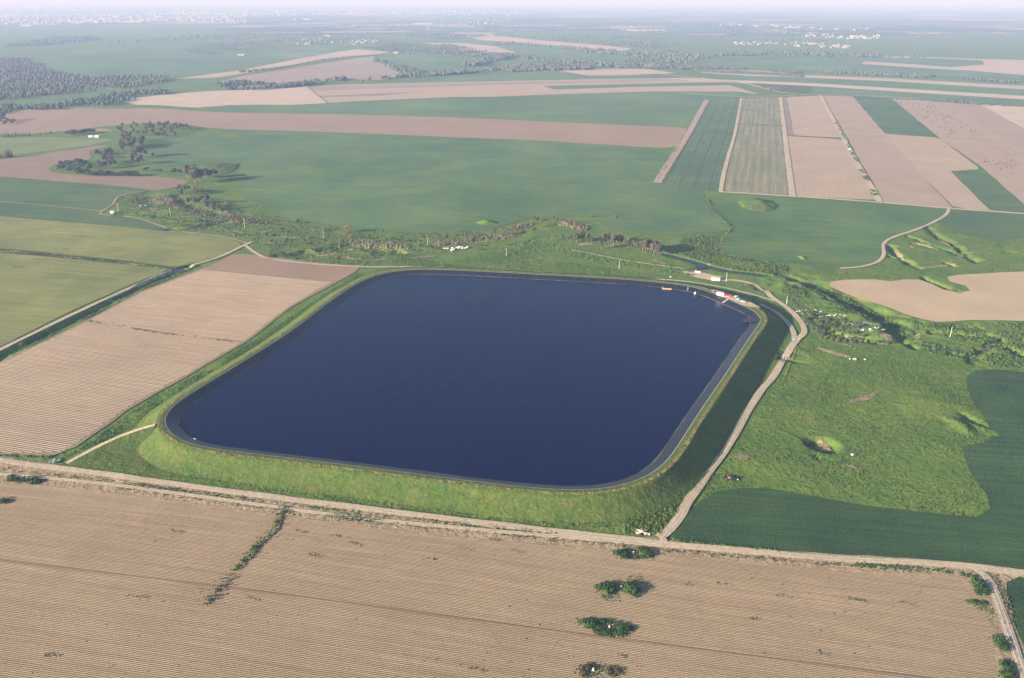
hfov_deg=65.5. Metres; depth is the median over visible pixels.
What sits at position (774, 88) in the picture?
wood
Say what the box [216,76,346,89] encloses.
wood
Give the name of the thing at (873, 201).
dirt road
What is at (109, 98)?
wood
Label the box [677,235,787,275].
weeds
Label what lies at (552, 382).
water
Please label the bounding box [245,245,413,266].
dirt road
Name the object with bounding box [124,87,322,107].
field
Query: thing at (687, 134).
dirt track
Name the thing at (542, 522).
weeds
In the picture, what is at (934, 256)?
weeds
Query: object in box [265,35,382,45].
wood
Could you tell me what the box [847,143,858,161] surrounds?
weeds
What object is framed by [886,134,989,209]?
field
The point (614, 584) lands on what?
shrub
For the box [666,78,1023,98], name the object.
field
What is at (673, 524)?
dirt road
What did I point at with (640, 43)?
wood
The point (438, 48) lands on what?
wood
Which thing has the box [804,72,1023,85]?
field
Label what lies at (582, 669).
dry shrub
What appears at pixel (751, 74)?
field
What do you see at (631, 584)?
shrub
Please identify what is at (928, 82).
field
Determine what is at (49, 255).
weeds
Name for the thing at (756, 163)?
field
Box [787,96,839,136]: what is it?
field
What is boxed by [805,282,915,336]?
weeds
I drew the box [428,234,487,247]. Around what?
reeds
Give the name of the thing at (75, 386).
field
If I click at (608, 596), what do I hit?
weeds
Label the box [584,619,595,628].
shrub
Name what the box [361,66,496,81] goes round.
wood
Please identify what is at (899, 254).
bare streak
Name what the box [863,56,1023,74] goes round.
field
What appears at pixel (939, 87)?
field
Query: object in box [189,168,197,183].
eucalyptus tree
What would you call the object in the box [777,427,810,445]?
tyre track
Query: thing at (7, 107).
wood
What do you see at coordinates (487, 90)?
field
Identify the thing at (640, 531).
rubbish heap
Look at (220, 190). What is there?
ground
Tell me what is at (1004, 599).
weeds
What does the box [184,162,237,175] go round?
grass patch
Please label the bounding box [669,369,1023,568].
field
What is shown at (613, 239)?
eucalyptus tree
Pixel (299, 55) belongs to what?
field
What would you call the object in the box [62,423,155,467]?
ramp
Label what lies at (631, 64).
wood
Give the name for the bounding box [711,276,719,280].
pump house
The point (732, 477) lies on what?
rubbish heap
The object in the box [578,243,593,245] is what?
bare patch
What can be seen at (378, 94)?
field
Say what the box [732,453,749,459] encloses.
dry patch
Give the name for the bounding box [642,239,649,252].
eucalyptus tree
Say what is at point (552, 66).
wood
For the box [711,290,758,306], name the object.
yard
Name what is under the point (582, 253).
weeds
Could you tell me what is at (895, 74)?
wood
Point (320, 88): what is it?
field
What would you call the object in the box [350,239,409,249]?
reeds
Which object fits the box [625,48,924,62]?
wood
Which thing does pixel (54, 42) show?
wood
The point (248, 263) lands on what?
field
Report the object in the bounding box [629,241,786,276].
creek
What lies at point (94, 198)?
field
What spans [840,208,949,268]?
dirt road
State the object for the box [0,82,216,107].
field
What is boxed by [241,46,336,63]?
field
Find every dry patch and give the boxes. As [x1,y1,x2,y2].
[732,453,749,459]
[841,462,862,468]
[844,386,893,404]
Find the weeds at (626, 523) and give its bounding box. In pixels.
[623,500,683,533]
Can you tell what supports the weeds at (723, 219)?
on the ground at (220, 190)
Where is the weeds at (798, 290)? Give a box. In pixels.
[780,284,866,317]
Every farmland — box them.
[0,3,1023,34]
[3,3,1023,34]
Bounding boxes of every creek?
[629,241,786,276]
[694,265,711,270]
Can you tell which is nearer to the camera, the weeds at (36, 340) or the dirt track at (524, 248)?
the weeds at (36, 340)
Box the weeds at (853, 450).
[693,340,992,515]
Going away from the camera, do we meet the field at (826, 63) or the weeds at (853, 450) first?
the weeds at (853, 450)
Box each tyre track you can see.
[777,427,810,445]
[783,344,797,378]
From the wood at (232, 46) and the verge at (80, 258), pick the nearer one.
the verge at (80, 258)
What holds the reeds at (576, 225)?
on the ground at (220, 190)
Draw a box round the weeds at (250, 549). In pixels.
[204,503,292,604]
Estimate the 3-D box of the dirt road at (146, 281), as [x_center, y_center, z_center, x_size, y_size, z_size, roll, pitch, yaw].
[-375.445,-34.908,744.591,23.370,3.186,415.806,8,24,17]
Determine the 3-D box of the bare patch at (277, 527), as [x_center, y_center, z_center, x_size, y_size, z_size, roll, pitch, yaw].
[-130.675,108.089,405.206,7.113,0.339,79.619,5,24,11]
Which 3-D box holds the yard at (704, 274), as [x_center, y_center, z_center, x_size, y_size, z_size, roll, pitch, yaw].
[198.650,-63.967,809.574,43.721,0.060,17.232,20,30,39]
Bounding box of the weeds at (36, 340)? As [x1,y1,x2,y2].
[0,262,199,357]
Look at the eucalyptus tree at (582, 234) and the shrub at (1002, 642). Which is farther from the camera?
the eucalyptus tree at (582, 234)
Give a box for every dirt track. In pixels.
[0,201,101,210]
[0,472,678,547]
[99,187,246,242]
[303,86,326,102]
[414,216,612,232]
[514,236,537,257]
[573,250,683,268]
[653,100,708,182]
[657,73,914,98]
[660,537,679,548]
[687,93,795,96]
[718,98,741,190]
[719,235,726,253]
[779,97,795,195]
[796,133,884,136]
[819,95,882,201]
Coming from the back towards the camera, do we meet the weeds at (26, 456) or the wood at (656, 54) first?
the wood at (656, 54)
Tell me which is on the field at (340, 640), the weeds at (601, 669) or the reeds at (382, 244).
the weeds at (601, 669)
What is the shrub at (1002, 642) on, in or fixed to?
on the ground at (220, 190)
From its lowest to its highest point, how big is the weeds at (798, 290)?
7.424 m
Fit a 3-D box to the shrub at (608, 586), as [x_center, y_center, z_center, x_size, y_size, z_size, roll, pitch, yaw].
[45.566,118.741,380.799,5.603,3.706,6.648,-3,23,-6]
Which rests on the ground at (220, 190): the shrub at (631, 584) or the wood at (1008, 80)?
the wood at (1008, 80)
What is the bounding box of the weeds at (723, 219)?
[706,199,734,233]
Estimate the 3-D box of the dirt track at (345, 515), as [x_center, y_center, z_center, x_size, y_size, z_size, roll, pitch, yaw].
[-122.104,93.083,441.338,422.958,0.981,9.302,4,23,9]
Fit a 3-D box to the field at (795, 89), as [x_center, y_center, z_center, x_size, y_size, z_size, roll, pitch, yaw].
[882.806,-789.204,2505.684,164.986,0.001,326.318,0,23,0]
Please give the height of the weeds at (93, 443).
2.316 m
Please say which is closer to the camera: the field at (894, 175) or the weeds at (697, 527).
the weeds at (697, 527)
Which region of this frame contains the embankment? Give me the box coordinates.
[131,266,785,526]
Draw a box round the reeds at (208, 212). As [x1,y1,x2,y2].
[157,200,274,226]
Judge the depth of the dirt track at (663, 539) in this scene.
412.06 m
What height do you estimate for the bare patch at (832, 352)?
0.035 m
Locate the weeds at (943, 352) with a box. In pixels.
[907,321,1023,367]
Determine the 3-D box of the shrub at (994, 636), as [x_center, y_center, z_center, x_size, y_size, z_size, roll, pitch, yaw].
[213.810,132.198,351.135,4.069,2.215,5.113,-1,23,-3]
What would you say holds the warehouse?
on the ground at (220, 190)
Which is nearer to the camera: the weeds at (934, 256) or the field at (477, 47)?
the weeds at (934, 256)
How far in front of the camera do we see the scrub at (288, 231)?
952.70 m
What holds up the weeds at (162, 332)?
on the field at (75, 386)
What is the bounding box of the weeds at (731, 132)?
[721,100,739,168]
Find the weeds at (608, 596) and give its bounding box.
[594,589,619,601]
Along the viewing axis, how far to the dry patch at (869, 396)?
563.09 m
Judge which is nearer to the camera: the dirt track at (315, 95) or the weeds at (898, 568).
the weeds at (898, 568)
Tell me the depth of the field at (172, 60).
3565.24 m
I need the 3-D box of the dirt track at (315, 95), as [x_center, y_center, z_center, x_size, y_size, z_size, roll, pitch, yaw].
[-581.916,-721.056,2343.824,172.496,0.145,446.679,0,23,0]
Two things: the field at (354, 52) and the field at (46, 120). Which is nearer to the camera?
the field at (46, 120)
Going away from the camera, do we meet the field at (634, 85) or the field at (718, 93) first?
the field at (718, 93)
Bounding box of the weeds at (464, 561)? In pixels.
[4,503,972,677]
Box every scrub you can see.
[121,194,511,264]
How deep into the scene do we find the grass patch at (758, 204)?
1076.28 m
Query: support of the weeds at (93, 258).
on the verge at (80, 258)
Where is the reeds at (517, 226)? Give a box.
[498,222,536,231]
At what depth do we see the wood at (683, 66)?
3194.61 m
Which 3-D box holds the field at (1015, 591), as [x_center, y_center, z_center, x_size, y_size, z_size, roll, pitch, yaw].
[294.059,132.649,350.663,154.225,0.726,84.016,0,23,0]
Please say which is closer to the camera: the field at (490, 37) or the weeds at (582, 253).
the weeds at (582, 253)
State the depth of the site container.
732.71 m
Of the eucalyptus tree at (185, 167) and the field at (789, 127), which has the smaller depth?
the eucalyptus tree at (185, 167)
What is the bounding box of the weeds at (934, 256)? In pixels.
[794,225,1023,277]
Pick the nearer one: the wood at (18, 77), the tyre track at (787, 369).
the tyre track at (787, 369)
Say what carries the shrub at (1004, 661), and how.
on the field at (340, 640)
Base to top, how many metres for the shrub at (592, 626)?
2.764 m
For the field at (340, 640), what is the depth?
369.10 m
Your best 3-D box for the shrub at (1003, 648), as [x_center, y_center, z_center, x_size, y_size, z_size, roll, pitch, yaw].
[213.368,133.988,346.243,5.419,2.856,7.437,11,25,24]
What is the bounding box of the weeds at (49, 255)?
[0,249,172,269]
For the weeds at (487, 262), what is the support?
on the ground at (220, 190)
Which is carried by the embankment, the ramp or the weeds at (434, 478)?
the weeds at (434, 478)
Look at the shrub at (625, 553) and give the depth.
402.21 m
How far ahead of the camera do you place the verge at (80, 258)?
866.03 m
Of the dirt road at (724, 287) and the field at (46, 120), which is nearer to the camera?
the dirt road at (724, 287)
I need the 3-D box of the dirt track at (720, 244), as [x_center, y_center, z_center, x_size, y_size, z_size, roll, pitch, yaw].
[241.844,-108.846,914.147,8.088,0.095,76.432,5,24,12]
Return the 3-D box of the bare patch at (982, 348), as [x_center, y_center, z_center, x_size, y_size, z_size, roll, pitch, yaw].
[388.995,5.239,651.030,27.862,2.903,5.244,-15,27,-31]
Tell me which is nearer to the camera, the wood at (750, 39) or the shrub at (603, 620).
the shrub at (603, 620)
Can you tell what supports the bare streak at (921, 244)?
on the ground at (220, 190)
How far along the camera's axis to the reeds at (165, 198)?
1118.14 m
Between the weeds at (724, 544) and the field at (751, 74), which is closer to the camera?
the weeds at (724, 544)
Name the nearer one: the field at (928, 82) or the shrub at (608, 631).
the shrub at (608, 631)
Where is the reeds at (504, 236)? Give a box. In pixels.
[489,231,519,240]
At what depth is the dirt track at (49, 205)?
1086.11 m
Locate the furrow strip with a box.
[0,560,926,677]
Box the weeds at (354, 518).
[325,514,383,520]
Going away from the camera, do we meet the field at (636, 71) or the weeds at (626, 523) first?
the weeds at (626, 523)
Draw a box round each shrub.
[6,475,15,481]
[578,664,587,674]
[578,664,590,670]
[578,672,588,677]
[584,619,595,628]
[589,621,596,628]
[592,626,603,632]
[599,618,606,623]
[603,582,613,590]
[603,586,616,594]
[605,629,613,637]
[606,668,616,677]
[609,581,616,587]
[613,549,626,558]
[617,627,626,637]
[619,549,628,557]
[623,582,636,590]
[625,585,640,592]
[626,586,638,596]
[638,546,647,554]
[974,580,989,589]
[976,584,990,595]
[991,634,1003,641]
[996,637,1009,648]
[996,642,1009,652]
[998,670,1007,677]
[999,659,1010,664]
[1000,662,1013,670]
[1003,668,1015,676]
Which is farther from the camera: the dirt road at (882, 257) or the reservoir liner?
the dirt road at (882, 257)
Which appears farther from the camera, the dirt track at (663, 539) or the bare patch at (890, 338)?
the bare patch at (890, 338)
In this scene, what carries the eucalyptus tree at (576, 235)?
on the ground at (220, 190)
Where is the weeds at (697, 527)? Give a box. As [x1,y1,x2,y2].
[668,512,718,542]
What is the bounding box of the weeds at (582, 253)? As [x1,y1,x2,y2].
[517,239,680,274]
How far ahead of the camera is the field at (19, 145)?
1549.32 m
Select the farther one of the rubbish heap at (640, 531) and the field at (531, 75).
the field at (531, 75)
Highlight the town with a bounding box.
[0,10,527,24]
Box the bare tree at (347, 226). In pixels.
[342,224,352,229]
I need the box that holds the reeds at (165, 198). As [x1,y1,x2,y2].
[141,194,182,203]
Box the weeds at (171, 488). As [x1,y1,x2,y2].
[0,467,563,534]
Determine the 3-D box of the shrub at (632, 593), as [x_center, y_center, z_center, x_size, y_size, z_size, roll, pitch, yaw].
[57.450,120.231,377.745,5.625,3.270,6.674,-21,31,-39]
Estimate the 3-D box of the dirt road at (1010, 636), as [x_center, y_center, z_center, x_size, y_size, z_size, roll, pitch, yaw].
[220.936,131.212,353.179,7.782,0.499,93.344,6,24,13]
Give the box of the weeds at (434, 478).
[157,268,764,494]
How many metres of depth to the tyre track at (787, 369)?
613.62 m
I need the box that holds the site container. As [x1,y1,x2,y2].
[717,291,724,295]
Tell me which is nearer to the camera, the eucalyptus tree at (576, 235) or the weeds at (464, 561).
the weeds at (464, 561)
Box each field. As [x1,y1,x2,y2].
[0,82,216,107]
[0,108,686,147]
[0,137,111,155]
[0,145,187,189]
[0,177,164,229]
[0,216,240,265]
[0,253,166,345]
[0,254,359,455]
[0,481,1009,677]
[31,44,239,79]
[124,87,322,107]
[140,130,728,235]
[178,49,387,78]
[202,92,734,126]
[202,254,356,280]
[221,56,399,88]
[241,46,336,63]
[277,52,328,57]
[308,78,686,90]
[309,78,756,102]
[320,92,410,97]
[379,55,486,72]
[407,70,698,82]
[428,43,514,52]
[460,31,630,50]
[484,57,597,67]
[495,45,640,59]
[545,82,756,88]
[563,68,671,75]
[661,99,739,189]
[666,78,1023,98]
[668,92,754,95]
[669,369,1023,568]
[694,69,799,76]
[701,74,1023,95]
[705,56,1023,78]
[707,194,946,267]
[723,97,788,194]
[753,83,811,93]
[782,97,793,133]
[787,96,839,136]
[788,136,874,199]
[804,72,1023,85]
[804,75,1023,88]
[812,86,1023,104]
[823,96,951,207]
[830,271,1023,321]
[853,96,935,136]
[855,58,984,66]
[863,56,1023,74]
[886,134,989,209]
[893,99,1023,203]
[935,101,1023,148]
[939,210,1023,238]
[951,171,1023,211]
[981,104,1023,127]
[1007,578,1023,644]
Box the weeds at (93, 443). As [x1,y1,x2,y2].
[59,272,363,458]
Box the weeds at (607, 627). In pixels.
[574,619,631,635]
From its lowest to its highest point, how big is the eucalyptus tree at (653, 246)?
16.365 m
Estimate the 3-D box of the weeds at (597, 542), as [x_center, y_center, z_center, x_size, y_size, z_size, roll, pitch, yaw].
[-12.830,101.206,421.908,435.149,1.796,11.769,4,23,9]
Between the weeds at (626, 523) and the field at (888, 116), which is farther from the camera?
the field at (888, 116)
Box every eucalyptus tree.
[127,153,134,164]
[135,145,141,152]
[183,165,189,178]
[188,164,195,181]
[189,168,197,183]
[196,168,203,180]
[574,232,579,238]
[579,229,585,237]
[610,234,615,245]
[616,234,621,240]
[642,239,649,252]
[649,241,656,253]
[655,243,660,254]
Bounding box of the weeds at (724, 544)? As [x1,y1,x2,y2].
[673,538,781,551]
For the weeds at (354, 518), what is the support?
on the verge at (1004, 579)
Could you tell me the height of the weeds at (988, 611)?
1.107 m
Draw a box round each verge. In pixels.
[0,250,168,268]
[0,456,1023,677]
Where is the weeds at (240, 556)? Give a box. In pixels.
[198,504,290,605]
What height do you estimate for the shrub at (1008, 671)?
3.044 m
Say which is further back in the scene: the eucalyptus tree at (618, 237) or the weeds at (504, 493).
the eucalyptus tree at (618, 237)
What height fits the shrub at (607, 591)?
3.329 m
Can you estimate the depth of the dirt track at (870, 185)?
1442.03 m
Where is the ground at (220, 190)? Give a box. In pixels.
[0,0,1023,623]
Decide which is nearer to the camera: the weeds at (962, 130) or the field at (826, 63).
the weeds at (962, 130)
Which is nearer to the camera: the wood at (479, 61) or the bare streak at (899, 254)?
the bare streak at (899, 254)
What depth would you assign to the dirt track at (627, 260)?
857.19 m
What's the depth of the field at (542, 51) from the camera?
4079.93 m
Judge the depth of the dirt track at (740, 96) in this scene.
2284.48 m
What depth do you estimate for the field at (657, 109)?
2044.94 m
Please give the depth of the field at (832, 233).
982.53 m
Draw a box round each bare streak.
[893,251,904,260]
[916,242,933,247]
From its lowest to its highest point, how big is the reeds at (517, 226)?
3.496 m
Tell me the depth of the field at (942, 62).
3562.92 m
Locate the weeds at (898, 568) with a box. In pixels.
[854,562,969,577]
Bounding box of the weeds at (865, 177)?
[858,169,870,180]
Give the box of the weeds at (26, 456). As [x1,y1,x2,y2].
[0,453,51,457]
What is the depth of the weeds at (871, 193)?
1150.06 m
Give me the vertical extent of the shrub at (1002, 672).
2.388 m
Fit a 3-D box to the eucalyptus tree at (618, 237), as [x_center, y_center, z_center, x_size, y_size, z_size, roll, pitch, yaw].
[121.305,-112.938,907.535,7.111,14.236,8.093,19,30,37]
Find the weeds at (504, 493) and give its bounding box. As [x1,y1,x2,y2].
[142,267,784,522]
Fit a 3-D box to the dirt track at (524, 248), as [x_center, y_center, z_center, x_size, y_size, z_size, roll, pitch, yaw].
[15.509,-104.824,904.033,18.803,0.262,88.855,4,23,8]
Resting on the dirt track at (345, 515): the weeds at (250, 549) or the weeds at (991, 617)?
the weeds at (250, 549)
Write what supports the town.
on the ground at (220, 190)
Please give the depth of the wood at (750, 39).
5262.57 m
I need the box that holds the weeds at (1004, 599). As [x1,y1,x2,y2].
[985,575,1019,627]
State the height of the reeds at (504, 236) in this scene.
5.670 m
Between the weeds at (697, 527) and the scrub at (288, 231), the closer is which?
the weeds at (697, 527)
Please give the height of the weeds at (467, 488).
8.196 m
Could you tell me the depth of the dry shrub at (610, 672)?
332.44 m
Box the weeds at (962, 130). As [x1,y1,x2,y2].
[896,102,1015,176]
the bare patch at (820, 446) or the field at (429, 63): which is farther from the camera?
the field at (429, 63)
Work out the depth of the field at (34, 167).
1279.04 m
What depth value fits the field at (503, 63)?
3507.41 m
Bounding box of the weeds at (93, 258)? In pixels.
[1,249,170,268]
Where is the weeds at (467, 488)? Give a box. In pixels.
[138,267,781,524]
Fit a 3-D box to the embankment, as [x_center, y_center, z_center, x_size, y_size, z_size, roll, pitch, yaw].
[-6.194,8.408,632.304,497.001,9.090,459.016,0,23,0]
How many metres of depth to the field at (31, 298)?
784.11 m
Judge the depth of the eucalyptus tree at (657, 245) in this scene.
872.67 m
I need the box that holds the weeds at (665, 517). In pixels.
[623,494,683,534]
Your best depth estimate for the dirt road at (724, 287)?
774.24 m
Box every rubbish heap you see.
[635,529,652,535]
[724,474,741,480]
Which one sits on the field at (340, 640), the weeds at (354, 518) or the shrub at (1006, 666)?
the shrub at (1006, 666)
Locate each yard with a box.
[689,271,728,278]
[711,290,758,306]
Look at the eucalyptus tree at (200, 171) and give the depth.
1223.71 m
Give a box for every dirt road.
[0,242,251,350]
[0,457,1023,575]
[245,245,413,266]
[650,278,781,302]
[656,271,806,537]
[719,191,1023,213]
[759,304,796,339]
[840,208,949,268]
[974,569,1023,677]
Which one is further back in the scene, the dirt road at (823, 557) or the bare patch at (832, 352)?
the bare patch at (832, 352)
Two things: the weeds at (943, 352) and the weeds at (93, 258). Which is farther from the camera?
the weeds at (93, 258)
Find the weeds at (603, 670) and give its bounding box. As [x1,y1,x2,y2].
[573,662,625,677]
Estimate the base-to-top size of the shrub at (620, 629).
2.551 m
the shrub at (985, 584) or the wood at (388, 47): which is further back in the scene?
the wood at (388, 47)
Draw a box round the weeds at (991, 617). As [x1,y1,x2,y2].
[967,575,1013,677]
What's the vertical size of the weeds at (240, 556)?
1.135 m
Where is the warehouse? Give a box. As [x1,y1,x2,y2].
[122,21,145,22]
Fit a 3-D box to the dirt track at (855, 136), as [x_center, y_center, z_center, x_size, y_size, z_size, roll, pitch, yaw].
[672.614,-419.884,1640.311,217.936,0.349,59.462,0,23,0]
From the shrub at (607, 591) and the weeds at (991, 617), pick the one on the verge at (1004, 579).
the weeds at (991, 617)
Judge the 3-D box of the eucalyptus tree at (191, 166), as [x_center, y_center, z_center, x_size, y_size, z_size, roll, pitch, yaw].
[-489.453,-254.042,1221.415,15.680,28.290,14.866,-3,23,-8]
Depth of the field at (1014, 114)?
1971.31 m
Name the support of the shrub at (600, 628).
on the field at (340, 640)
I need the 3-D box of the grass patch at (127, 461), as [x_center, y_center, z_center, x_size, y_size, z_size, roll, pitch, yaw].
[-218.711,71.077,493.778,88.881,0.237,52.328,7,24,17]
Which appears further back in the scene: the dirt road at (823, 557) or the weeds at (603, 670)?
the dirt road at (823, 557)
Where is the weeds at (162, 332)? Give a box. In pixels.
[86,319,237,341]
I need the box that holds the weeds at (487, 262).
[362,244,667,277]
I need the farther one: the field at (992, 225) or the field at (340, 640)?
the field at (992, 225)
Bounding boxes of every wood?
[0,56,174,99]
[0,102,43,113]
[3,35,105,46]
[25,87,170,109]
[109,30,325,42]
[183,41,275,53]
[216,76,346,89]
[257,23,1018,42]
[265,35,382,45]
[360,42,420,51]
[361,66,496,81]
[372,57,426,73]
[400,43,494,56]
[405,32,678,47]
[462,52,517,65]
[487,52,672,68]
[491,41,699,62]
[497,61,592,71]
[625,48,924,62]
[666,63,799,72]
[686,34,867,45]
[750,86,791,92]
[820,70,935,77]
[896,98,1016,105]
[960,76,1019,82]
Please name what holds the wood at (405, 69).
on the ground at (220, 190)
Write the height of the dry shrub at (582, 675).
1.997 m
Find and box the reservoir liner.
[165,269,760,489]
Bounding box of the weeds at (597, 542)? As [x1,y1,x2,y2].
[127,488,921,571]
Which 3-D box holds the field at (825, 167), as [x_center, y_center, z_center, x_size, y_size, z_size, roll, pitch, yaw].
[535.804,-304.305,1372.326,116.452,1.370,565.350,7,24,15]
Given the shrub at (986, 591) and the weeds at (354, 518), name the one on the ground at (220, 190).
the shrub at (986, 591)
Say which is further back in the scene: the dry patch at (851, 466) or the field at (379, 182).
the field at (379, 182)
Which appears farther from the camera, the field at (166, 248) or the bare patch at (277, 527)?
the field at (166, 248)
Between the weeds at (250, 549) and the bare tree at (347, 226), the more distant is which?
the bare tree at (347, 226)
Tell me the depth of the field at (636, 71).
3077.52 m
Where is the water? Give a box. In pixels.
[180,275,749,485]
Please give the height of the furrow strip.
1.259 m
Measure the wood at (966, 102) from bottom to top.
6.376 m
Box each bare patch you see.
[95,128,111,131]
[229,510,283,578]
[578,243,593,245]
[814,439,831,451]
[816,347,854,357]
[880,333,895,342]
[979,343,994,350]
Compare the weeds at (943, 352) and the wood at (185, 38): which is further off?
the wood at (185, 38)
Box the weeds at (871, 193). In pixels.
[869,189,877,195]
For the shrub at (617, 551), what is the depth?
403.20 m
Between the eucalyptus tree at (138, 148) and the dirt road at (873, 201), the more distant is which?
the eucalyptus tree at (138, 148)
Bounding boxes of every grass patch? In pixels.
[76,449,198,478]
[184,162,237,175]
[743,198,774,211]
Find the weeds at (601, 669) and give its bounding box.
[574,662,623,677]
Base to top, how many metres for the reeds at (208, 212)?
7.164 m
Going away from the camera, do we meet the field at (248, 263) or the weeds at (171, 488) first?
the weeds at (171, 488)
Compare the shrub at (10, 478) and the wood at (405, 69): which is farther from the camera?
the wood at (405, 69)
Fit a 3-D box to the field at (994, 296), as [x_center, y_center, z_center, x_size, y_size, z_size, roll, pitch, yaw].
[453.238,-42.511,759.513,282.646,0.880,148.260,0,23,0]
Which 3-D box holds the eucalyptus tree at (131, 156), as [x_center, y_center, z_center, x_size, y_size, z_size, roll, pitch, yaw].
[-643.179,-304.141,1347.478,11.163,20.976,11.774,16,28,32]
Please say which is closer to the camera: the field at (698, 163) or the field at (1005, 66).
the field at (698, 163)
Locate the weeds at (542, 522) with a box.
[131,265,789,528]
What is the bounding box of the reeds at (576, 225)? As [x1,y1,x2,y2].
[553,220,587,229]
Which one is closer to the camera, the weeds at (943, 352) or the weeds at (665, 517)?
the weeds at (665, 517)
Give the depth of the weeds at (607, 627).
357.95 m
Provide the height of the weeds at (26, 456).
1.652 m
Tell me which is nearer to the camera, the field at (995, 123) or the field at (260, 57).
the field at (995, 123)
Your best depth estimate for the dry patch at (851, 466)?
481.52 m
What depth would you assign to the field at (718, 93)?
2365.50 m
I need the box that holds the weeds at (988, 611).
[970,572,1016,676]
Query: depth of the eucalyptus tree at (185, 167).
1235.66 m
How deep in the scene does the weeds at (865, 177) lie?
1253.84 m

